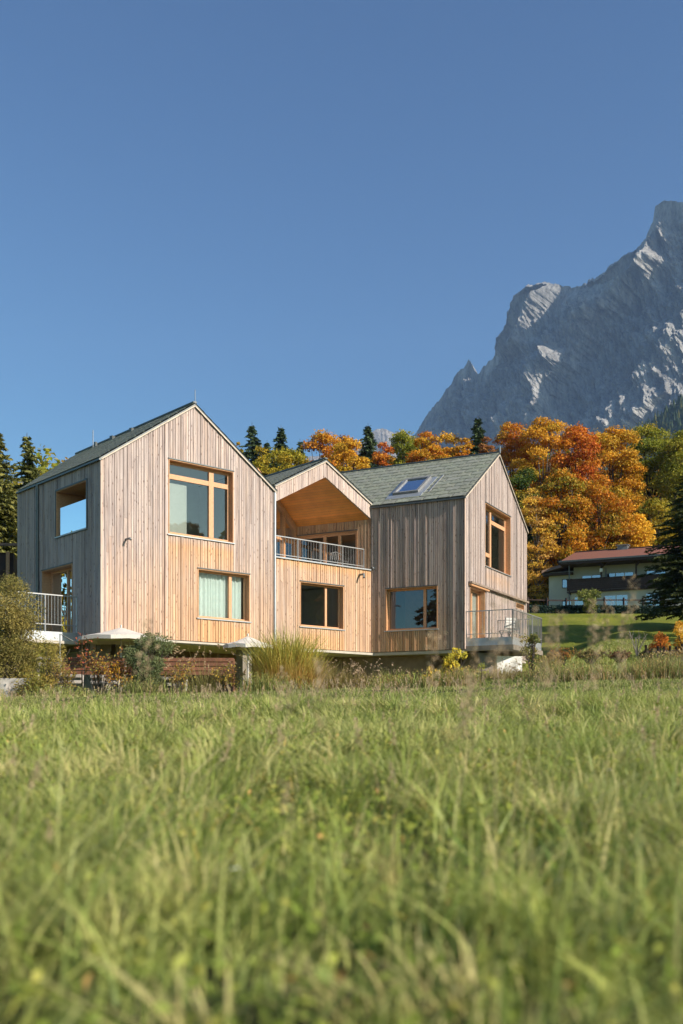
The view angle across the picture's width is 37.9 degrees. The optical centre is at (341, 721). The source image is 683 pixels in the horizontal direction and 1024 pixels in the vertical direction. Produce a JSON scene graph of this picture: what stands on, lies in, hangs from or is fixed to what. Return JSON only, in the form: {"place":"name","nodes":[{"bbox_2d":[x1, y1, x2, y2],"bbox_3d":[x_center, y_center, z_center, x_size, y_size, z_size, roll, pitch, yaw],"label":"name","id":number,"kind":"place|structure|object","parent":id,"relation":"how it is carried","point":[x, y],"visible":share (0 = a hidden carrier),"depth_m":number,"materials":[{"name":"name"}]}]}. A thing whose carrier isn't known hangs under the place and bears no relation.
{"place":"outdoors","nodes":[
{"label":"outdoors","id":0,"kind":"place"},
{"bbox_2d":[9,428,411,483],"bbox_3d":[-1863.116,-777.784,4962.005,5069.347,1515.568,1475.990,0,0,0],"label":"mountain","id":1,"kind":"structure","parent":0,"point":[382,435],"depth_m":5182.54,"materials":[{"name":"grey stone"}]},
{"bbox_2d":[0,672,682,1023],"bbox_3d":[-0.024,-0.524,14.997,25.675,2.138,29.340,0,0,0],"label":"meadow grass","id":2,"kind":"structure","parent":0,"point":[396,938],"depth_m":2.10,"materials":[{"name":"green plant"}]},
{"bbox_2d":[0,610,682,1023],"bbox_3d":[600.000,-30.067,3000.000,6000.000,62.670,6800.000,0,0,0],"label":"meadow ground","id":3,"kind":"structure","parent":0,"point":[576,636],"depth_m":1.82,"materials":[{"name":"green plant"}]},
{"bbox_2d":[0,684,9,691],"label":"wall stone","id":4,"kind":"object","parent":3,"relation":"on","point":[5,687],"visible":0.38,"depth_m":28.07,"materials":[{"name":"grey stone"}]},
{"bbox_2d":[0,678,31,696],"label":"wall stone","id":5,"kind":"object","parent":4,"relation":"on","point":[7,681],"visible":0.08,"depth_m":28.39,"materials":[{"name":"grey stone"}]},
{"bbox_2d":[0,543,17,677],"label":"garden hut","id":6,"kind":"object","parent":3,"relation":"on","point":[8,560],"visible":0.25,"depth_m":44.63,"materials":[{"name":"brown wood"}]},
{"bbox_2d":[0,433,20,558],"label":"spruce tree","id":7,"kind":"object","parent":3,"relation":"on","point":[8,515],"visible":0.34,"depth_m":61.90,"materials":[{"name":"green plant"}]},
{"bbox_2d":[0,570,50,683],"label":"evergreen bush","id":8,"kind":"object","parent":3,"relation":"on","point":[16,624],"visible":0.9,"depth_m":28.62,"materials":[{"name":"green plant"}]},
{"bbox_2d":[8,436,43,552],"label":"spruce tree","id":9,"kind":"object","parent":3,"relation":"on","point":[29,470],"visible":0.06,"depth_m":65.81,"materials":[{"name":"green plant"}]},
{"bbox_2d":[10,671,57,696],"bbox_3d":[-8.575,-0.936,27.807,1.684,1.066,1.134,0,0,38],"label":"ground plant","id":10,"kind":"object","parent":3,"relation":"on","point":[32,680],"visible":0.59,"depth_m":27.66,"materials":[{"name":"green plant"}]},
{"bbox_2d":[17,635,70,689],"bbox_3d":[-8.577,-1.405,28.543,1.619,2.238,1.619,0,0,0],"label":"feathery plant","id":11,"kind":"object","parent":3,"relation":"on","point":[52,659],"visible":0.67,"depth_m":28.53,"materials":[{"name":"green plant"}]},
{"bbox_2d":[47,662,81,692],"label":"plant","id":12,"kind":"object","parent":3,"relation":"on","point":[63,677],"visible":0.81,"depth_m":28.05,"materials":[{"name":"green plant"}]},
{"bbox_2d":[59,674,83,691],"bbox_3d":[-8.268,-0.743,30.300,0.801,1.406,0.350,0,0,0],"label":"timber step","id":13,"kind":"object","parent":3,"relation":"on","point":[77,681],"visible":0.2,"depth_m":30.12,"materials":[{"name":"grey wood"}]},
{"bbox_2d":[69,631,97,690],"bbox_3d":[-7.464,-1.467,28.904,0.855,2.306,1.134,0,0,0],"label":"red stem plant","id":14,"kind":"object","parent":3,"relation":"on","point":[82,663],"visible":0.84,"depth_m":28.85,"materials":[{"name":"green plant"}]},
{"bbox_2d":[90,675,119,694],"bbox_3d":[-7.226,-0.742,30.400,0.862,1.377,0.400,0,0,0],"label":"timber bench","id":15,"kind":"object","parent":3,"relation":"on","point":[102,682],"visible":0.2,"depth_m":30.20,"materials":[{"name":"grey wood"}]},
{"bbox_2d":[79,647,133,694],"bbox_3d":[-6.819,-1.323,28.492,1.427,1.869,1.384,0,0,-30],"label":"reddish plant","id":16,"kind":"object","parent":3,"relation":"on","point":[98,671],"visible":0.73,"depth_m":28.43,"materials":[{"name":"red plant"}]},
{"bbox_2d":[99,657,135,693],"bbox_3d":[-6.313,-1.174,28.215,1.066,1.459,1.043,0,0,0],"label":"golden plant","id":17,"kind":"object","parent":3,"relation":"on","point":[116,671],"visible":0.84,"depth_m":28.20,"materials":[{"name":"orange plant"}]},
{"bbox_2d":[77,625,161,689],"bbox_3d":[-7.091,-1.625,32.000,2.641,2.989,2.641,0,0,-22],"label":"parasol","id":18,"kind":"object","parent":3,"relation":"on","point":[120,636],"visible":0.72,"depth_m":31.66,"materials":[{"name":"beige fabric"}]},
{"bbox_2d":[62,657,234,690],"bbox_3d":[-6.204,-1.000,31.692,5.573,2.091,0.134,0,0,-3],"label":"board screen","id":19,"kind":"object","parent":3,"relation":"on","point":[212,662],"visible":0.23,"depth_m":31.69,"materials":[{"name":"brown wood"}]},
{"bbox_2d":[122,631,176,692],"bbox_3d":[-5.597,-1.506,28.606,1.532,2.288,1.298,0,0,-30],"label":"grey green shrub","id":20,"kind":"object","parent":3,"relation":"on","point":[131,659],"visible":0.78,"depth_m":28.32,"materials":[{"name":"green plant"}]},
{"bbox_2d":[155,657,196,691],"bbox_3d":[-4.763,-1.176,28.421,1.249,1.420,0.980,0,0,0],"label":"plant","id":21,"kind":"object","parent":3,"relation":"on","point":[176,679],"visible":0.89,"depth_m":28.37,"materials":[{"name":"green plant"}]},
{"bbox_2d":[148,641,253,692],"bbox_3d":[-4.190,-1.415,28.971,4.003,1.940,4.138,0,0,37],"label":"shrub","id":22,"kind":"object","parent":3,"relation":"on","point":[201,680],"depth_m":28.57,"materials":[{"name":"plant"}]},
{"bbox_2d":[211,663,245,692],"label":"plant","id":23,"kind":"object","parent":3,"relation":"on","point":[223,679],"visible":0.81,"depth_m":28.48,"materials":[{"name":"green plant"}]},
{"bbox_2d":[230,867,237,923],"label":"white flower","id":24,"kind":"object","parent":3,"relation":"on","point":[234,885],"visible":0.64,"depth_m":2.00,"materials":[{"name":"green plant"}]},
{"bbox_2d":[223,633,265,678],"bbox_3d":[-3.063,-1.584,32.600,1.525,2.628,1.525,0,0,-23],"label":"parasol","id":25,"kind":"object","parent":3,"relation":"on","point":[231,646],"visible":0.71,"depth_m":32.29,"materials":[{"name":"beige fabric"}]},
{"bbox_2d":[239,425,264,466],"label":"spruce tree","id":26,"kind":"object","parent":3,"relation":"on","point":[253,443],"visible":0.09,"depth_m":121.51,"materials":[{"name":"green plant"}]},
{"bbox_2d":[252,446,278,475],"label":"autumn tree","id":27,"kind":"object","parent":3,"relation":"on","point":[260,461],"visible":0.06,"depth_m":103.09,"materials":[{"name":"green plant"}]},
{"bbox_2d":[263,443,271,466],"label":"spruce tree","id":28,"kind":"object","parent":3,"relation":"on","point":[266,445],"depth_m":127.82,"materials":[{"name":"green plant"}]},
{"bbox_2d":[1,401,542,695],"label":"wooden house","id":29,"kind":"structure","parent":3,"relation":"on","point":[191,525],"depth_m":38.31,"materials":[{"name":"brown wood"}]},
{"bbox_2d":[41,562,150,653],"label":"balcony door","id":30,"kind":"structure","parent":29,"relation":"in","point":[57,580],"depth_m":35.97,"materials":[{"name":"brown wood"}]},
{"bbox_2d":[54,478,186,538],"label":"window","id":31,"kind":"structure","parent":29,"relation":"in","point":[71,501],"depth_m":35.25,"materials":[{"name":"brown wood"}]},
{"bbox_2d":[127,656,195,693],"bbox_3d":[-7.001,-1.550,37.791,3.401,1.900,0.090,0,0,-42],"label":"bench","id":32,"kind":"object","parent":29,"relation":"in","point":[189,678],"depth_m":38.49,"materials":[{"name":"brown wood"}]},
{"bbox_2d":[167,457,234,543],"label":"window","id":33,"kind":"structure","parent":29,"relation":"in","point":[210,506],"depth_m":37.46,"materials":[{"name":"brown wood"}]},
{"bbox_2d":[197,567,251,622],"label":"window","id":34,"kind":"structure","parent":29,"relation":"in","point":[223,595],"depth_m":36.62,"materials":[{"name":"brown wood"}]},
{"bbox_2d":[299,580,345,630],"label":"window","id":35,"kind":"structure","parent":29,"relation":"in","point":[323,608],"depth_m":41.92,"materials":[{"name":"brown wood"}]},
{"bbox_2d":[384,585,475,637],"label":"window","id":36,"kind":"structure","parent":29,"relation":"in","point":[395,597],"depth_m":40.95,"materials":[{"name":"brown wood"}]},
{"bbox_2d":[405,586,484,651],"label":"balcony door","id":37,"kind":"structure","parent":29,"relation":"in","point":[413,599],"depth_m":40.55,"materials":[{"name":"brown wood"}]},
{"bbox_2d":[485,502,511,576],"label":"window","id":38,"kind":"structure","parent":29,"relation":"in","point":[497,523],"depth_m":44.36,"materials":[{"name":"brown wood"}]},
{"bbox_2d":[499,617,516,636],"bbox_3d":[6.809,-3.787,40.765,0.510,0.994,0.604,0,0,-20],"label":"folding chair","id":39,"kind":"object","parent":29,"relation":"on","point":[507,622],"visible":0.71,"depth_m":40.57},
{"bbox_2d":[268,427,293,467],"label":"spruce tree","id":40,"kind":"object","parent":3,"relation":"on","point":[280,438],"visible":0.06,"depth_m":119.71,"materials":[{"name":"green plant"}]},
{"bbox_2d":[264,446,308,471],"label":"autumn tree","id":41,"kind":"object","parent":3,"relation":"on","point":[287,457],"visible":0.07,"depth_m":96.91,"materials":[{"name":"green plant"}]},
{"bbox_2d":[235,620,343,681],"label":"ornamental grass","id":42,"kind":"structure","parent":3,"relation":"on","point":[297,651],"depth_m":28.17,"materials":[{"name":"plant"}]},
{"bbox_2d":[250,650,332,689],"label":"ornamental grass","id":43,"kind":"object","parent":3,"relation":"on","point":[309,676],"depth_m":27.78,"materials":[{"name":"green plant"}]},
{"bbox_2d":[293,442,305,464],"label":"spruce tree","id":44,"kind":"object","parent":3,"relation":"on","point":[299,444],"visible":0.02,"depth_m":111.80,"materials":[{"name":"green plant"}]},
{"bbox_2d":[300,429,343,469],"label":"autumn tree","id":45,"kind":"object","parent":3,"relation":"on","point":[321,438],"visible":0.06,"depth_m":107.58,"materials":[{"name":"orange plant"}]},
{"bbox_2d":[303,652,345,688],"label":"ornamental grass","id":46,"kind":"object","parent":3,"relation":"on","point":[325,671],"depth_m":28.54,"materials":[{"name":"plant"}]},
{"bbox_2d":[313,657,362,690],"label":"dry grass","id":47,"kind":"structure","parent":3,"relation":"on","point":[341,679],"depth_m":28.38,"materials":[{"name":"beige plant"}]},
{"bbox_2d":[1,442,675,553],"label":"distant wood","id":48,"kind":"object","parent":3,"relation":"on","point":[44,465],"visible":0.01,"depth_m":133.57,"materials":[{"name":"green plant"}]},
{"bbox_2d":[0,701,682,1023],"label":"meadow leaves","id":49,"kind":"object","parent":3,"relation":"on","point":[30,989],"visible":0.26,"depth_m":2.38,"materials":[{"name":"green plant"}]},
{"bbox_2d":[0,613,682,906],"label":"seed stalks","id":50,"kind":"object","parent":3,"relation":"on","point":[394,743],"visible":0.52,"depth_m":3.80,"materials":[{"name":"green plant"}]},
{"bbox_2d":[0,574,682,841],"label":"seed heads","id":51,"kind":"object","parent":50,"relation":"on","point":[318,681],"visible":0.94,"depth_m":3.83,"materials":[{"name":"plant"}]},
{"bbox_2d":[0,650,682,696],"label":"edge weeds","id":52,"kind":"object","parent":3,"relation":"on","point":[577,675],"visible":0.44,"depth_m":26.92,"materials":[{"name":"green plant"}]},
{"bbox_2d":[335,434,356,466],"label":"autumn tree","id":53,"kind":"object","parent":3,"relation":"on","point":[344,436],"visible":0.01,"depth_m":117.22,"materials":[{"name":"orange plant"}]},
{"bbox_2d":[329,435,372,471],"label":"autumn tree","id":54,"kind":"object","parent":3,"relation":"on","point":[351,443],"visible":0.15,"depth_m":99.34,"materials":[{"name":"yellow plant"}]},
{"bbox_2d":[332,660,375,688],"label":"dry grass","id":55,"kind":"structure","parent":3,"relation":"on","point":[356,684],"depth_m":28.44,"materials":[{"name":"plant"}]},
{"bbox_2d":[352,425,383,468],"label":"spruce tree","id":56,"kind":"object","parent":3,"relation":"on","point":[368,448],"visible":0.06,"depth_m":111.68,"materials":[{"name":"green plant"}]},
{"bbox_2d":[352,663,391,686],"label":"dry grass","id":57,"kind":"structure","parent":3,"relation":"on","point":[369,677],"depth_m":28.42,"materials":[{"name":"plant"}]},
{"bbox_2d":[372,442,395,466],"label":"autumn tree","id":58,"kind":"object","parent":3,"relation":"on","point":[378,456],"visible":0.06,"depth_m":102.57,"materials":[{"name":"orange plant"}]},
{"bbox_2d":[369,658,418,686],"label":"dry grass","id":59,"kind":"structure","parent":3,"relation":"on","point":[380,674],"depth_m":28.43,"materials":[{"name":"beige plant"}]},
{"bbox_2d":[387,429,420,464],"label":"leafy tree","id":60,"kind":"object","parent":3,"relation":"on","point":[401,439],"visible":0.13,"depth_m":111.41,"materials":[{"name":"green plant"}]},
{"bbox_2d":[404,430,447,462],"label":"autumn tree","id":61,"kind":"object","parent":3,"relation":"on","point":[428,447],"visible":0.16,"depth_m":102.60,"materials":[{"name":"orange plant"}]},
{"bbox_2d":[437,430,460,457],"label":"autumn tree","id":62,"kind":"object","parent":3,"relation":"on","point":[448,439],"visible":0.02,"depth_m":109.31,"materials":[{"name":"yellow plant"}]},
{"bbox_2d":[440,648,468,674],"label":"yellow shrub","id":63,"kind":"object","parent":3,"relation":"on","point":[451,661],"visible":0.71,"depth_m":28.41,"materials":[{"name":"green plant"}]},
{"bbox_2d":[451,438,474,456],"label":"autumn tree","id":64,"kind":"object","parent":3,"relation":"on","point":[462,448],"visible":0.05,"depth_m":100.66,"materials":[{"name":"orange plant"}]},
{"bbox_2d":[466,418,486,454],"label":"spruce tree","id":65,"kind":"object","parent":3,"relation":"on","point":[477,431],"visible":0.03,"depth_m":107.69,"materials":[{"name":"green plant"}]},
{"bbox_2d":[477,663,490,680],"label":"flowering weed","id":66,"kind":"object","parent":3,"relation":"on","point":[482,667],"visible":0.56,"depth_m":28.54,"materials":[{"name":"green plant"}]},
{"bbox_2d":[477,436,494,452],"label":"autumn tree","id":67,"kind":"object","parent":3,"relation":"on","point":[485,448],"visible":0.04,"depth_m":103.62,"materials":[{"name":"red plant"}]},
{"bbox_2d":[486,658,521,679],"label":"dry grass","id":68,"kind":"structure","parent":3,"relation":"on","point":[500,672],"depth_m":28.45,"materials":[{"name":"beige plant"}]},
{"bbox_2d":[490,422,539,501],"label":"autumn tree","id":69,"kind":"object","parent":3,"relation":"on","point":[508,436],"visible":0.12,"depth_m":110.59,"materials":[{"name":"orange plant"}]},
{"bbox_2d":[509,466,550,585],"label":"leafy tree","id":70,"kind":"object","parent":3,"relation":"on","point":[521,480],"visible":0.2,"depth_m":99.22,"materials":[{"name":"green plant"}]},
{"bbox_2d":[519,632,540,670],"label":"leafy shrub","id":71,"kind":"object","parent":3,"relation":"on","point":[533,638],"visible":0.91,"depth_m":33.48,"materials":[{"name":"green plant"}]},
{"bbox_2d":[527,583,548,609],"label":"wood undergrowth","id":72,"kind":"object","parent":3,"relation":"on","point":[534,601],"visible":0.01,"depth_m":92.93,"materials":[{"name":"green plant"}]},
{"bbox_2d":[507,416,571,580],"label":"autumn tree","id":73,"kind":"object","parent":3,"relation":"on","point":[541,430],"visible":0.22,"depth_m":107.29,"materials":[{"name":"orange plant"}]},
{"bbox_2d":[519,486,567,605],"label":"yellow tree","id":74,"kind":"object","parent":3,"relation":"on","point":[534,578],"visible":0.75,"depth_m":92.50,"materials":[{"name":"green plant"}]},
{"bbox_2d":[536,653,563,667],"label":"bush","id":75,"kind":"object","parent":3,"relation":"on","point":[553,658],"visible":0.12,"depth_m":32.43,"materials":[{"name":"green plant"}]},
{"bbox_2d":[529,467,592,594],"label":"autumn tree","id":76,"kind":"object","parent":3,"relation":"on","point":[557,480],"visible":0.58,"depth_m":92.68,"materials":[{"name":"orange plant"}]},
{"bbox_2d":[549,643,579,665],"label":"twiggy bush","id":77,"kind":"object","parent":3,"relation":"on","point":[560,651],"visible":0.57,"depth_m":35.89,"materials":[{"name":"brown plant"}]},
{"bbox_2d":[543,424,607,545],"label":"autumn tree","id":78,"kind":"object","parent":3,"relation":"on","point":[585,447],"visible":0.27,"depth_m":99.85,"materials":[{"name":"orange plant"}]},
{"bbox_2d":[554,513,606,551],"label":"leafy tree","id":79,"kind":"object","parent":3,"relation":"on","point":[586,528],"visible":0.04,"depth_m":95.62,"materials":[{"name":"orange plant"}]},
{"bbox_2d":[574,588,601,613],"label":"young tree","id":80,"kind":"object","parent":3,"relation":"on","point":[586,594],"visible":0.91,"depth_m":79.58,"materials":[{"name":"green plant"}]},
{"bbox_2d":[573,647,610,664],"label":"dark weeds","id":81,"kind":"object","parent":3,"relation":"on","point":[584,655],"visible":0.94,"depth_m":36.87,"materials":[{"name":"green plant"}]},
{"bbox_2d":[562,474,639,549],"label":"autumn tree","id":82,"kind":"object","parent":3,"relation":"on","point":[594,491],"visible":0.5,"depth_m":94.75,"materials":[{"name":"orange plant"}]},
{"bbox_2d":[529,605,679,613],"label":"hedge","id":83,"kind":"object","parent":3,"relation":"on","point":[553,609],"visible":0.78,"depth_m":80.44,"materials":[{"name":"green plant"}]},
{"bbox_2d":[527,597,682,611],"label":"rail fence","id":84,"kind":"object","parent":3,"relation":"on","point":[603,600],"visible":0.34,"depth_m":81.69,"materials":[{"name":"brown wood"}]},
{"bbox_2d":[542,544,681,605],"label":"neighbour house","id":85,"kind":"structure","parent":3,"relation":"on","point":[571,576],"depth_m":87.00,"materials":[{"name":"white paint"}]},
{"bbox_2d":[582,574,599,577],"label":"window","id":86,"kind":"structure","parent":85,"relation":"in","point":[596,575],"depth_m":88.27,"materials":[{"name":"blue glass"}]},
{"bbox_2d":[604,594,627,605],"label":"window","id":87,"kind":"structure","parent":85,"relation":"in","point":[620,596],"depth_m":86.31,"materials":[{"name":"blue glass"}]},
{"bbox_2d":[607,571,633,576],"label":"window","id":88,"kind":"structure","parent":85,"relation":"in","point":[630,573],"depth_m":87.22,"materials":[{"name":"blue glass"}]},
{"bbox_2d":[578,425,654,544],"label":"autumn tree","id":89,"kind":"object","parent":3,"relation":"on","point":[630,481],"visible":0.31,"depth_m":104.97,"materials":[{"name":"orange plant"}]},
{"bbox_2d":[605,646,631,663],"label":"dark weeds","id":90,"kind":"object","parent":3,"relation":"on","point":[613,656],"visible":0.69,"depth_m":36.85,"materials":[{"name":"grey plant"}]},
{"bbox_2d":[609,512,655,546],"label":"autumn tree","id":91,"kind":"object","parent":3,"relation":"on","point":[643,536],"visible":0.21,"depth_m":95.48,"materials":[{"name":"yellow plant"}]},
{"bbox_2d":[628,629,646,655],"bbox_3d":[12.489,-3.335,42.163,0.818,1.212,0.631,0,0,5],"label":"bare sapling","id":92,"kind":"object","parent":3,"relation":"on","point":[636,649],"visible":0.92,"depth_m":42.01,"materials":[{"name":"grey plant"}]},
{"bbox_2d":[614,421,682,521],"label":"leafy tree","id":93,"kind":"object","parent":3,"relation":"on","point":[651,443],"visible":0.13,"depth_m":110.49,"materials":[{"name":"green plant"}]},
{"bbox_2d":[639,645,667,659],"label":"dark bush","id":94,"kind":"object","parent":3,"relation":"on","point":[640,653],"visible":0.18,"depth_m":39.41,"materials":[{"name":"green plant"}]},
{"bbox_2d":[632,496,677,545],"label":"autumn tree","id":95,"kind":"object","parent":3,"relation":"on","point":[654,506],"visible":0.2,"depth_m":97.77,"materials":[{"name":"green plant"}]},
{"bbox_2d":[634,474,682,620],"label":"conifer tree","id":96,"kind":"object","parent":3,"relation":"on","point":[673,555],"visible":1,"depth_m":58.07,"materials":[{"name":"green plant"}]},
{"bbox_2d":[648,631,670,649],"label":"orange bush","id":97,"kind":"object","parent":3,"relation":"on","point":[660,639],"visible":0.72,"depth_m":40.94,"materials":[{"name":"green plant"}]},
{"bbox_2d":[643,644,682,660],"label":"post fence","id":98,"kind":"object","parent":3,"relation":"on","point":[657,650],"visible":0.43,"depth_m":38.49,"materials":[{"name":"brown wood"}]},
{"bbox_2d":[645,430,682,542],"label":"leafy tree","id":99,"kind":"object","parent":3,"relation":"on","point":[670,481],"visible":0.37,"depth_m":104.82,"materials":[{"name":"green plant"}]},
{"bbox_2d":[648,646,682,664],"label":"tan weeds","id":100,"kind":"object","parent":3,"relation":"on","point":[672,652],"visible":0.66,"depth_m":33.00,"materials":[{"name":"beige plant"}]},
{"bbox_2d":[672,620,682,653],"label":"golden bush","id":101,"kind":"object","parent":3,"relation":"on","point":[679,640],"visible":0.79,"depth_m":39.94,"materials":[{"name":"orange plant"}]},
{"bbox_2d":[0,0,682,477],"label":"sky","id":102,"kind":"structure","parent":0,"point":[300,217],"materials":[{"name":"blue"}]},
{"bbox_2d":[397,200,682,474],"bbox_3d":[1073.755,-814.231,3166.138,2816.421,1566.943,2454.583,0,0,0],"label":"mountain","id":103,"kind":"structure","parent":0,"point":[602,351],"depth_m":3126.98,"materials":[{"name":"stone"}]},
{"bbox_2d":[521,639,681,673],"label":"lawn grass","id":104,"kind":"structure","parent":0,"point":[606,664],"depth_m":42.80,"materials":[{"name":"green plant"}]},
{"bbox_2d":[600,403,682,468],"bbox_3d":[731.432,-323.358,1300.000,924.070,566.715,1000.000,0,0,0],"label":"hill","id":105,"kind":"structure","parent":0,"point":[674,423],"depth_m":1442.64,"materials":[{"name":"green plant"}]},
{"bbox_2d":[598,393,682,486],"bbox_3d":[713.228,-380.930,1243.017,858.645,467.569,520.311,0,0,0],"label":"forest","id":106,"kind":"object","parent":105,"relation":"on","point":[668,424],"visible":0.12,"depth_m":1452.99,"materials":[{"name":"green plant"}]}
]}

